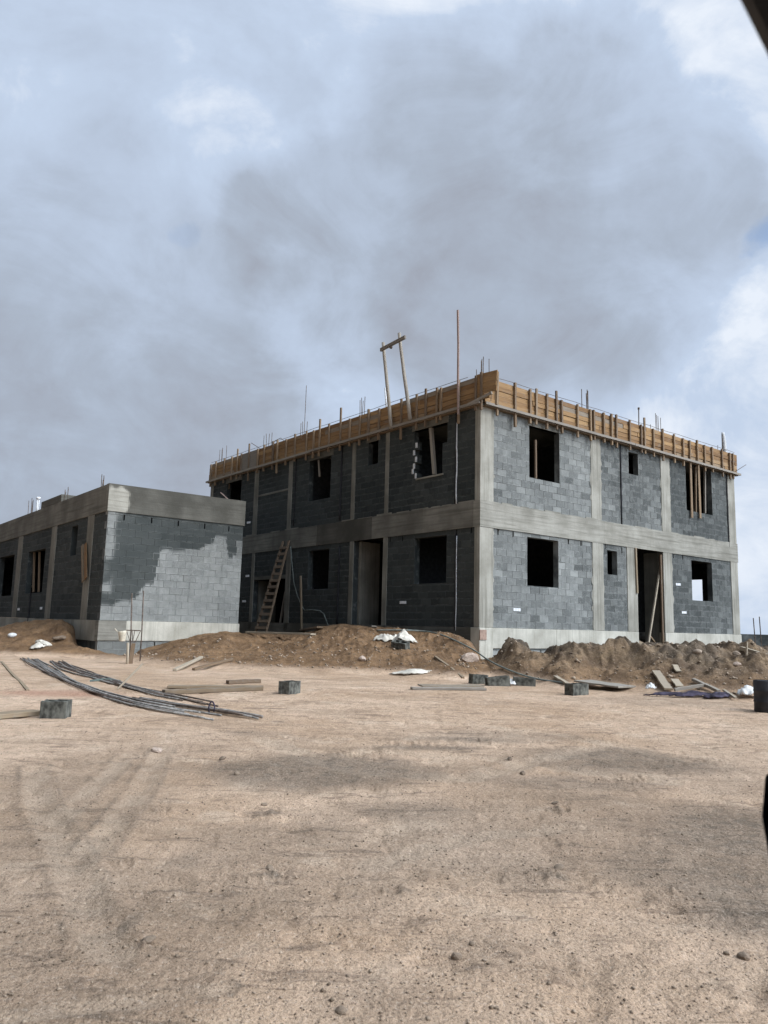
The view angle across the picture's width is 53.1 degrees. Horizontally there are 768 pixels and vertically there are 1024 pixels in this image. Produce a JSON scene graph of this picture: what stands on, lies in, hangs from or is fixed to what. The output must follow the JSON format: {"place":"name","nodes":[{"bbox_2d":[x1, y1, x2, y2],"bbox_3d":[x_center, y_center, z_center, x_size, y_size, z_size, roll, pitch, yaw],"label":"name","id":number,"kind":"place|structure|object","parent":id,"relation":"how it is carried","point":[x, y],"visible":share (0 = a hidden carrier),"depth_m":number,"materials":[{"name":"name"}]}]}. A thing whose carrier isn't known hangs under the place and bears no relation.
{"place":"outdoors","nodes":[
{"label":"outdoors","id":0,"kind":"place"},
{"bbox_2d":[52,635,65,639],"bbox_3d":[-9.098,3.524,21.554,0.328,0.114,0.409,-1,-4,37],"label":"broken slab","id":1,"kind":"object","parent":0,"point":[62,637],"depth_m":21.45,"materials":[{"name":"beige concrete"}]},
{"bbox_2d":[0,617,767,1023],"bbox_3d":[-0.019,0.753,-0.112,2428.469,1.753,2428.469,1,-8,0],"label":"ground","id":2,"kind":"structure","parent":0,"point":[396,711],"depth_m":4.26,"materials":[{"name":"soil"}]},
{"bbox_2d":[8,633,16,636],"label":"stone","id":3,"kind":"object","parent":2,"relation":"on","point":[12,634],"visible":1,"depth_m":22.03,"materials":[{"name":"white stone"}]},
{"bbox_2d":[0,661,29,690],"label":"timber plank","id":4,"kind":"object","parent":2,"relation":"on","point":[25,687],"visible":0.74,"depth_m":13.27,"materials":[{"name":"beige wood"}]},
{"bbox_2d":[0,709,39,718],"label":"timber plank","id":5,"kind":"object","parent":2,"relation":"on","point":[17,713],"visible":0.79,"depth_m":8.54,"materials":[{"name":"beige wood"}]},
{"bbox_2d":[29,642,45,648],"bbox_3d":[-9.337,3.596,20.726,0.331,0.197,0.396,-6,-11,42],"label":"cement sack","id":6,"kind":"object","parent":2,"relation":"on","point":[38,645],"visible":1,"depth_m":20.64,"materials":[{"name":"paper"}]},
{"bbox_2d":[35,640,51,645],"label":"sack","id":7,"kind":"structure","parent":2,"relation":"on","point":[43,642],"depth_m":21.08,"materials":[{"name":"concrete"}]},
{"bbox_2d":[39,699,71,718],"bbox_3d":[-3.673,2.208,8.609,0.280,0.199,0.200,2,-6,-3],"label":"concrete block","id":8,"kind":"object","parent":2,"relation":"on","point":[55,708],"depth_m":8.51,"materials":[{"name":"grey concrete"}]},
{"bbox_2d":[90,678,120,681],"bbox_3d":[-4.673,2.833,12.900,0.512,0.082,0.109,1,-8,0],"label":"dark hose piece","id":9,"kind":"object","parent":2,"relation":"on","point":[93,680],"visible":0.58,"depth_m":12.88,"materials":[{"name":"rubber"}]},
{"bbox_2d":[20,657,221,720],"bbox_3d":[-5.623,2.965,13.802,0.856,0.132,12.542,7,-10,-33],"label":"steel bar bundle","id":10,"kind":"object","parent":2,"relation":"on","point":[59,674],"visible":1,"depth_m":10.40,"materials":[{"name":"grey metal"}]},
{"bbox_2d":[0,475,245,654],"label":"unfinished annex","id":11,"kind":"object","parent":2,"relation":"on","point":[176,557],"visible":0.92,"depth_m":23.25,"materials":[{"name":"concrete"}]},
{"bbox_2d":[32,552,34,591],"bbox_3d":[-12.721,2.173,27.925,0.060,1.482,0.430,8,-11,-38],"label":"timber prop","id":12,"kind":"object","parent":11,"relation":"on","point":[33,585],"visible":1,"depth_m":27.87,"materials":[{"name":"brown wood"}]},
{"bbox_2d":[38,552,40,591],"bbox_3d":[-12.274,2.129,27.361,0.060,1.451,0.410,8,-11,-38],"label":"timber prop","id":13,"kind":"object","parent":11,"relation":"on","point":[39,558],"visible":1,"depth_m":27.36,"materials":[{"name":"wood"}]},
{"bbox_2d":[81,544,83,582],"bbox_3d":[-8.989,1.524,22.931,0.047,1.184,0.728,7,-10,-31],"label":"leaning board","id":14,"kind":"object","parent":11,"relation":"on","point":[82,560],"visible":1,"depth_m":22.92,"materials":[{"name":"brown wood"}]},
{"bbox_2d":[84,543,86,579],"bbox_3d":[-8.825,1.452,22.725,0.049,1.134,0.664,7,-10,-31],"label":"leaning board","id":15,"kind":"object","parent":11,"relation":"on","point":[85,560],"visible":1,"depth_m":22.69,"materials":[{"name":"wood"}]},
{"bbox_2d":[126,643,128,663],"bbox_3d":[-6.002,3.374,17.978,0.074,0.630,0.057,1,-8,0],"label":"wooden stake","id":16,"kind":"object","parent":2,"relation":"on","point":[127,655],"visible":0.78,"depth_m":17.97,"materials":[{"name":"beige wood"}]},
{"bbox_2d":[117,663,142,688],"bbox_3d":[-3.891,2.519,11.789,0.381,0.399,0.032,7,-10,-33],"label":"stick","id":17,"kind":"object","parent":2,"relation":"on","point":[130,676],"visible":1,"depth_m":11.78,"materials":[{"name":"beige wood"}]},
{"bbox_2d":[129,593,132,656],"bbox_3d":[-6.050,2.844,18.359,0.100,1.794,0.030,1,-8,0],"label":"steel rod","id":18,"kind":"object","parent":2,"relation":"on","point":[131,623],"visible":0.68,"depth_m":18.37,"materials":[{"name":"metal"}]},
{"bbox_2d":[126,630,140,642],"bbox_3d":[-5.954,2.946,18.242,0.310,0.296,0.192,6,-10,-30],"label":"wire cage","id":19,"kind":"object","parent":18,"relation":"attached to","point":[133,635],"visible":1,"depth_m":18.24,"materials":[{"name":"metal"}]},
{"bbox_2d":[115,629,126,640],"bbox_3d":[-6.215,2.899,18.131,0.264,0.297,0.199,6,-10,-29],"label":"bucket","id":20,"kind":"object","parent":19,"relation":"hanging from","point":[122,635],"visible":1,"depth_m":18.08,"materials":[{"name":"beige plastic"}]},
{"bbox_2d":[129,643,135,663],"bbox_3d":[-5.928,3.400,18.077,0.120,0.623,0.114,4,-9,-17],"label":"wooden post","id":21,"kind":"object","parent":2,"relation":"on","point":[131,653],"visible":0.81,"depth_m":18.04,"materials":[{"name":"brown wood"}]},
{"bbox_2d":[49,660,217,706],"bbox_3d":[-5.158,2.986,13.961,0.644,0.096,10.183,7,-10,-33],"label":"steel bar bundle","id":22,"kind":"object","parent":2,"relation":"on","point":[82,672],"visible":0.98,"depth_m":12.05,"materials":[{"name":"grey metal"}]},
{"bbox_2d":[139,591,143,660],"bbox_3d":[-5.977,2.871,18.962,0.066,1.854,0.030,1,-8,0],"label":"steel rod","id":23,"kind":"object","parent":2,"relation":"on","point":[141,626],"visible":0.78,"depth_m":18.96,"materials":[{"name":"brown metal"}]},
{"bbox_2d":[141,935,155,942],"bbox_3d":[-0.840,1.526,2.745,0.049,0.020,0.054,-5,-11,36],"label":"stone","id":24,"kind":"object","parent":2,"relation":"on","point":[149,939],"visible":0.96,"depth_m":2.73,"materials":[{"name":"beige stone"}]},
{"bbox_2d":[151,747,162,752],"bbox_3d":[-1.991,2.093,6.744,0.090,0.050,0.088,14,-9,-39],"label":"stone","id":25,"kind":"object","parent":2,"relation":"on","point":[156,750],"visible":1,"depth_m":6.72,"materials":[{"name":"beige stone"}]},
{"bbox_2d":[173,656,202,670],"bbox_3d":[-4.282,3.317,16.878,0.088,0.223,2.143,1,-8,1],"label":"timber plank","id":26,"kind":"object","parent":2,"relation":"on","point":[187,663],"visible":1,"depth_m":16.71,"materials":[{"name":"beige wood"}]},
{"bbox_2d":[132,697,262,718],"bbox_3d":[-2.388,2.438,9.610,2.457,0.072,0.231,-5,-11,36],"label":"steel bar bundle","id":27,"kind":"object","parent":2,"relation":"on","point":[233,712],"visible":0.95,"depth_m":9.44,"materials":[{"name":"grey metal"}]},
{"bbox_2d":[208,701,214,711],"bbox_3d":[-2.083,2.357,9.292,0.085,0.136,0.018,1,-8,0],"label":"wire loop","id":28,"kind":"object","parent":27,"relation":"attached to","point":[209,706],"visible":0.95,"depth_m":9.29,"materials":[{"name":"grey metal"}]},
{"bbox_2d":[162,686,262,693],"bbox_3d":[-2.564,2.691,11.612,1.548,0.079,0.158,7,-10,-33],"label":"timber plank","id":29,"kind":"object","parent":2,"relation":"on","point":[215,690],"visible":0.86,"depth_m":11.53,"materials":[{"name":"brown wood"}]},
{"bbox_2d":[192,658,233,669],"bbox_3d":[-3.769,3.363,17.014,0.076,0.200,1.722,-1,-9,17],"label":"timber plank","id":30,"kind":"object","parent":2,"relation":"on","point":[212,664],"visible":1,"depth_m":16.90,"materials":[{"name":"brown wood"}]},
{"bbox_2d":[167,685,263,687],"bbox_3d":[-2.694,2.802,12.335,1.501,0.053,0.224,3,-9,-7],"label":"timber plank","id":31,"kind":"object","parent":2,"relation":"on","point":[195,686],"visible":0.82,"depth_m":12.24,"materials":[{"name":"brown wood"}]},
{"bbox_2d":[226,679,260,683],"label":"timber plank","id":32,"kind":"object","parent":2,"relation":"on","point":[242,681],"visible":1,"depth_m":13.13,"materials":[{"name":"brown wood"}]},
{"bbox_2d":[266,864,273,869],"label":"stone","id":33,"kind":"object","parent":2,"relation":"on","point":[270,867],"visible":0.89,"depth_m":3.65,"materials":[{"name":"beige stone"}]},
{"bbox_2d":[255,540,289,631],"bbox_3d":[-3.991,2.684,28.109,0.828,3.444,1.480,-5,-10,36],"label":"wooden ladder","id":34,"kind":"object","parent":2,"relation":"on","point":[267,593],"visible":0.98,"depth_m":28.05,"materials":[{"name":"brown wood"}]},
{"bbox_2d":[245,631,315,634],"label":"timber plank","id":35,"kind":"object","parent":2,"relation":"on","point":[280,633],"visible":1,"depth_m":22.52,"materials":[{"name":"brown wood"}]},
{"bbox_2d":[278,680,300,694],"bbox_3d":[-1.436,2.670,11.697,0.200,0.199,0.297,-3,-10,29],"label":"concrete block","id":36,"kind":"object","parent":2,"relation":"on","point":[288,687],"depth_m":11.60,"materials":[{"name":"grey concrete"}]},
{"bbox_2d":[299,626,322,630],"bbox_3d":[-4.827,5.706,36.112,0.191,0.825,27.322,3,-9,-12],"label":"timber plank","id":37,"kind":"object","parent":2,"relation":"on","point":[312,628],"visible":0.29,"depth_m":24.48,"materials":[{"name":"wood"}]},
{"bbox_2d":[300,576,302,628],"bbox_3d":[-2.968,3.253,27.543,0.060,1.931,0.274,8,-11,-38],"label":"standing pole","id":38,"kind":"object","parent":37,"relation":"on","point":[301,619],"visible":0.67,"depth_m":27.49,"materials":[{"name":"brown wood"}]},
{"bbox_2d":[334,1005,346,1014],"bbox_3d":[-0.129,1.496,2.304,0.033,0.025,0.038,9,-11,-40],"label":"stone","id":39,"kind":"object","parent":2,"relation":"on","point":[340,1010],"visible":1,"depth_m":2.30,"materials":[{"name":"beige stone"}]},
{"bbox_2d":[358,655,365,660],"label":"stone","id":40,"kind":"object","parent":2,"relation":"on","point":[362,658],"visible":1,"depth_m":17.47,"materials":[{"name":"white stone"}]},
{"bbox_2d":[373,634,396,641],"bbox_3d":[0.053,3.274,20.018,0.648,0.222,0.401,5,-9,-24],"label":"cement sack","id":41,"kind":"object","parent":2,"relation":"on","point":[385,637],"visible":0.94,"depth_m":19.93,"materials":[{"name":"paper"}]},
{"bbox_2d":[391,639,409,649],"bbox_3d":[0.404,3.265,18.823,0.424,0.199,0.200,4,12,35],"label":"concrete block","id":42,"kind":"object","parent":2,"relation":"on","point":[398,644],"depth_m":18.76,"materials":[{"name":"grey concrete"}]},
{"bbox_2d":[392,629,417,642],"bbox_3d":[0.541,3.174,19.633,0.670,0.372,0.448,1,-8,0],"label":"cement sack","id":43,"kind":"object","parent":2,"relation":"on","point":[403,634],"visible":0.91,"depth_m":19.56,"materials":[{"name":"paper"}]},
{"bbox_2d":[389,669,431,674],"bbox_3d":[0.551,3.422,16.471,0.919,0.136,0.377,0,-9,11],"label":"plastic sheet","id":44,"kind":"object","parent":2,"relation":"on","point":[414,671],"visible":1,"depth_m":16.39,"materials":[{"name":"plastic"}]},
{"bbox_2d":[410,687,486,690],"bbox_3d":[1.089,2.973,12.946,1.292,0.048,0.168,3,-9,-11],"label":"timber plank","id":45,"kind":"object","parent":2,"relation":"on","point":[449,688],"visible":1,"depth_m":12.88,"materials":[{"name":"wood"}]},
{"bbox_2d":[434,656,463,678],"bbox_3d":[1.407,3.373,16.753,0.067,0.387,2.002,3,-9,-13],"label":"timber plank","id":46,"kind":"object","parent":2,"relation":"on","point":[445,663],"visible":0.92,"depth_m":16.95,"materials":[{"name":"brown wood"}]},
{"bbox_2d":[418,684,484,686],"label":"timber plank","id":47,"kind":"object","parent":2,"relation":"on","point":[446,685],"visible":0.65,"depth_m":13.84,"materials":[{"name":"wood"}]},
{"bbox_2d":[451,952,462,960],"bbox_3d":[0.257,1.568,2.713,0.041,0.027,0.036,-2,-1,20],"label":"stone","id":48,"kind":"object","parent":2,"relation":"on","point":[456,956],"visible":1,"depth_m":2.70,"materials":[{"name":"beige stone"}]},
{"bbox_2d":[460,653,478,661],"bbox_3d":[1.975,3.411,17.871,0.481,0.291,0.272,6,-9,-26],"label":"stone","id":49,"kind":"object","parent":2,"relation":"on","point":[469,657],"visible":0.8,"depth_m":17.75,"materials":[{"name":"beige stone"}]},
{"bbox_2d":[376,629,563,683],"bbox_3d":[2.076,3.268,18.073,1.191,0.901,7.912,6,-9,-26],"label":"garden hose","id":50,"kind":"object","parent":2,"relation":"on","point":[475,651],"visible":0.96,"depth_m":18.55,"materials":[{"name":"black rubber"}]},
{"bbox_2d":[210,356,741,658],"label":"unfinished building","id":51,"kind":"structure","parent":2,"relation":"on","point":[484,542],"depth_m":25.08,"materials":[{"name":"concrete"}]},
{"bbox_2d":[279,592,284,622],"bbox_3d":[-3.833,3.695,28.978,0.050,1.368,0.407,8,-11,-38],"label":"door board","id":52,"kind":"object","parent":51,"relation":"on","point":[281,614],"depth_m":28.95,"materials":[{"name":"brown wood"}]},
{"bbox_2d":[290,547,327,624],"bbox_3d":[-2.695,2.580,27.430,0.028,2.877,2.678,8,-11,-38],"label":"hanging hose","id":53,"kind":"object","parent":51,"relation":"hanging from","point":[296,591],"visible":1,"depth_m":27.98,"materials":[{"name":"black rubber"}]},
{"bbox_2d":[318,460,320,476],"bbox_3d":[-2.364,-1.593,28.026,0.050,0.644,0.158,8,-11,-38],"label":"timber prop","id":54,"kind":"object","parent":51,"relation":"on","point":[319,468],"visible":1,"depth_m":28.01,"materials":[{"name":"wood"}]},
{"bbox_2d":[206,370,498,486],"bbox_3d":[-2.446,-2.648,27.988,0.226,1.731,17.844,8,-11,-38],"label":"timber formwork","id":55,"kind":"object","parent":51,"relation":"attached to","point":[473,390],"visible":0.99,"depth_m":25.75,"materials":[{"name":"brown wood"}]},
{"bbox_2d":[380,332,411,428],"bbox_3d":[0.375,-4.190,24.442,0.167,3.107,1.571,8,-11,-38],"label":"timber hoist frame","id":56,"kind":"object","parent":55,"relation":"attached to","point":[399,340],"visible":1,"depth_m":24.45,"materials":[{"name":"brown wood"}]},
{"bbox_2d":[457,310,459,414],"bbox_3d":[2.143,-4.345,22.236,0.122,3.171,0.076,-4,-10,35],"label":"tall pole","id":57,"kind":"object","parent":55,"relation":"attached to","point":[458,411],"visible":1,"depth_m":22.20,"materials":[{"name":"grey metal"}]},
{"bbox_2d":[384,388,386,406],"bbox_3d":[0.078,-3.616,25.300,0.070,1.010,0.219,8,-11,-38],"label":"roof pipe","id":58,"kind":"object","parent":51,"relation":"on","point":[385,397],"visible":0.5,"depth_m":25.31,"materials":[{"name":"white plastic"}]},
{"bbox_2d":[429,428,436,474],"bbox_3d":[1.473,-1.862,23.195,0.090,1.520,0.310,8,-11,-38],"label":"timber prop","id":59,"kind":"object","parent":51,"relation":"on","point":[432,450],"visible":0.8,"depth_m":23.15,"materials":[{"name":"wood"}]},
{"bbox_2d":[534,440,536,478],"bbox_3d":[4.557,-1.586,23.120,0.069,1.187,0.060,8,-11,-38],"label":"timber prop","id":60,"kind":"object","parent":51,"relation":"on","point":[535,459],"visible":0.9,"depth_m":23.10,"materials":[{"name":"brown wood"}]},
{"bbox_2d":[483,378,740,478],"bbox_3d":[8.385,-2.571,25.950,14.260,1.531,0.226,8,-11,-38],"label":"timber formwork","id":61,"kind":"object","parent":51,"relation":"attached to","point":[513,403],"visible":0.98,"depth_m":24.99,"materials":[{"name":"brown wood"}]},
{"bbox_2d":[689,464,692,517],"bbox_3d":[11.213,-0.840,28.062,0.138,2.117,0.035,8,-11,-38],"label":"hanging board","id":62,"kind":"object","parent":61,"relation":"hanging from","point":[691,492],"visible":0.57,"depth_m":28.02,"materials":[{"name":"brown wood"}]},
{"bbox_2d":[697,466,701,517],"bbox_3d":[11.650,-0.750,28.400,0.129,1.987,0.035,8,-11,-38],"label":"hanging board","id":63,"kind":"object","parent":61,"relation":"hanging from","point":[699,490],"visible":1,"depth_m":28.37,"materials":[{"name":"brown wood"}]},
{"bbox_2d":[635,548,637,592],"bbox_3d":[8.360,1.940,25.451,0.106,1.500,0.040,8,-11,-38],"label":"door board","id":64,"kind":"object","parent":51,"relation":"attached to","point":[636,570],"depth_m":25.44,"materials":[{"name":"brown wood"}]},
{"bbox_2d":[648,566,659,641],"bbox_3d":[9.249,3.045,26.239,0.973,2.904,0.050,8,-11,-38],"label":"door prop","id":65,"kind":"object","parent":51,"relation":"on","point":[653,609],"depth_m":26.16,"materials":[{"name":"brown wood"}]},
{"bbox_2d":[659,555,664,643],"bbox_3d":[9.540,3.052,26.381,0.106,3.184,0.050,8,-11,-38],"label":"door board","id":66,"kind":"object","parent":51,"relation":"attached to","point":[661,599],"depth_m":26.37,"materials":[{"name":"brown wood"}]},
{"bbox_2d":[694,466,696,511],"bbox_3d":[11.594,-0.836,28.610,0.158,1.754,0.060,8,-11,-38],"label":"timber prop","id":67,"kind":"object","parent":51,"relation":"on","point":[695,488],"visible":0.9,"depth_m":28.59,"materials":[{"name":"brown wood"}]},
{"bbox_2d":[703,468,705,512],"bbox_3d":[12.113,-0.810,29.022,0.165,1.754,0.060,8,-11,-38],"label":"timber prop","id":68,"kind":"object","parent":51,"relation":"on","point":[704,474],"visible":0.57,"depth_m":29.00,"materials":[{"name":"brown wood"}]},
{"bbox_2d":[721,432,726,459],"bbox_3d":[13.362,-2.537,30.216,0.197,1.192,0.170,8,-11,-38],"label":"roof pipe","id":69,"kind":"object","parent":51,"relation":"on","point":[724,440],"visible":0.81,"depth_m":30.18,"materials":[{"name":"white plastic"}]},
{"bbox_2d":[468,673,487,683],"bbox_3d":[1.801,3.198,14.679,0.318,0.199,0.200,8,-10,-16],"label":"concrete block","id":70,"kind":"object","parent":2,"relation":"on","point":[476,678],"depth_m":14.59,"materials":[{"name":"grey concrete"}]},
{"bbox_2d":[485,675,509,685],"bbox_3d":[2.113,3.161,14.311,0.424,0.199,0.200,-3,-8,-9],"label":"concrete block","id":71,"kind":"object","parent":2,"relation":"on","point":[504,680],"depth_m":14.22,"materials":[{"name":"grey concrete"}]},
{"bbox_2d":[513,676,535,686],"bbox_3d":[2.642,3.221,14.479,0.424,0.199,0.200,3,-8,12],"label":"concrete block","id":72,"kind":"object","parent":2,"relation":"on","point":[521,681],"depth_m":14.39,"materials":[{"name":"grey concrete"}]},
{"bbox_2d":[554,864,564,869],"bbox_3d":[0.851,1.730,3.744,0.055,0.018,0.052,-9,8,-18],"label":"stone","id":73,"kind":"object","parent":2,"relation":"on","point":[559,866],"visible":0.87,"depth_m":3.74,"materials":[{"name":"beige stone"}]},
{"bbox_2d":[553,676,568,682],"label":"timber plank","id":74,"kind":"object","parent":2,"relation":"on","point":[558,678],"visible":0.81,"depth_m":14.40,"materials":[{"name":"beige wood"}]},
{"bbox_2d":[564,683,588,695],"bbox_3d":[3.217,2.961,12.841,0.360,0.199,0.200,7,-10,-31],"label":"concrete block","id":75,"kind":"object","parent":2,"relation":"on","point":[574,689],"depth_m":12.76,"materials":[{"name":"grey concrete"}]},
{"bbox_2d":[574,680,635,687],"bbox_3d":[3.997,3.118,13.954,0.506,0.068,1.000,7,-10,-35],"label":"sheet board","id":76,"kind":"object","parent":2,"relation":"on","point":[606,684],"visible":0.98,"depth_m":13.81,"materials":[{"name":"beige wood"}]},
{"bbox_2d":[645,682,656,688],"bbox_3d":[4.549,2.962,13.099,0.150,0.117,0.216,-5,-11,36],"label":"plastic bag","id":77,"kind":"object","parent":2,"relation":"on","point":[650,685],"visible":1,"depth_m":13.05,"materials":[{"name":"white plastic"}]},
{"bbox_2d":[652,670,672,689],"bbox_3d":[4.923,2.973,13.611,0.149,0.287,0.972,0,-9,8],"label":"timber plank","id":78,"kind":"object","parent":2,"relation":"on","point":[662,680],"visible":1,"depth_m":13.53,"materials":[{"name":"beige wood"}]},
{"bbox_2d":[672,664,680,671],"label":"timber plank","id":79,"kind":"object","parent":2,"relation":"on","point":[676,668],"visible":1,"depth_m":14.14,"materials":[{"name":"beige wood"}]},
{"bbox_2d":[643,690,710,696],"bbox_3d":[4.843,2.971,12.587,1.152,0.112,0.158,0,-9,7],"label":"purple rag","id":80,"kind":"object","parent":2,"relation":"on","point":[691,693],"visible":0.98,"depth_m":12.55,"materials":[{"name":"purple fabric"}]},
{"bbox_2d":[671,679,683,686],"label":"timber plank","id":81,"kind":"object","parent":2,"relation":"on","point":[676,682],"visible":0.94,"depth_m":13.38,"materials":[{"name":"beige wood"}]},
{"bbox_2d":[674,683,707,690],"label":"timber plank","id":82,"kind":"object","parent":2,"relation":"on","point":[689,687],"visible":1,"depth_m":12.93,"materials":[{"name":"beige wood"}]},
{"bbox_2d":[692,649,701,653],"bbox_3d":[6.026,2.682,14.784,0.149,0.104,0.178,-4,-2,-40],"label":"stone","id":83,"kind":"object","parent":2,"relation":"on","point":[697,651],"visible":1,"depth_m":14.73,"materials":[{"name":"beige stone"}]},
{"bbox_2d":[691,678,720,691],"bbox_3d":[5.453,2.939,13.037,0.077,0.189,0.703,3,-9,-12],"label":"timber plank","id":84,"kind":"object","parent":2,"relation":"on","point":[708,686],"visible":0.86,"depth_m":12.92,"materials":[{"name":"beige wood"}]},
{"bbox_2d":[703,692,730,697],"bbox_3d":[5.419,2.959,12.426,0.529,0.106,0.185,1,-8,0],"label":"purple rag","id":85,"kind":"object","parent":2,"relation":"on","point":[719,694],"visible":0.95,"depth_m":12.38,"materials":[{"name":"purple fabric"}]},
{"bbox_2d":[722,689,736,698],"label":"timber plank","id":86,"kind":"object","parent":2,"relation":"on","point":[731,695],"visible":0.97,"depth_m":12.38,"materials":[{"name":"brown wood"}]},
{"bbox_2d":[736,951,750,960],"bbox_3d":[1.296,1.601,2.768,0.041,0.034,0.046,8,-11,-37],"label":"stone","id":87,"kind":"object","parent":2,"relation":"on","point":[743,955],"visible":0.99,"depth_m":2.76,"materials":[{"name":"beige stone"}]},
{"bbox_2d":[736,685,752,695],"bbox_3d":[5.924,2.896,12.501,0.478,0.186,0.368,4,-9,-17],"label":"plastic bag","id":88,"kind":"object","parent":2,"relation":"on","point":[747,690],"visible":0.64,"depth_m":12.38,"materials":[{"name":"white plastic"}]},
{"bbox_2d":[745,642,747,655],"bbox_3d":[6.873,2.640,14.572,0.054,0.363,0.044,4,-9,-17],"label":"wooden stake","id":89,"kind":"object","parent":2,"relation":"on","point":[746,651],"visible":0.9,"depth_m":14.57,"materials":[{"name":"beige wood"}]},
{"bbox_2d":[735,617,767,646],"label":"boundary wall","id":90,"kind":"structure","parent":2,"relation":"on","point":[760,640],"depth_m":35.19,"materials":[{"name":"grey concrete"}]},
{"bbox_2d":[740,647,767,654],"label":"timber plank","id":91,"kind":"object","parent":2,"relation":"on","point":[749,650],"visible":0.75,"depth_m":14.87,"materials":[{"name":"wood"}]},
{"bbox_2d":[741,0,767,849],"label":"parked car","id":92,"kind":"object","parent":2,"relation":"on","point":[757,11],"visible":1,"depth_m":0.54,"materials":[{"name":"paint"}]},
{"bbox_2d":[753,679,767,712],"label":"steel drum","id":93,"kind":"object","parent":2,"relation":"on","point":[760,691],"visible":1,"depth_m":10.80,"materials":[{"name":"black metal"}]},
{"bbox_2d":[0,0,767,634],"label":"sky","id":94,"kind":"structure","parent":0,"point":[213,212],"materials":[{"name":"grey"}]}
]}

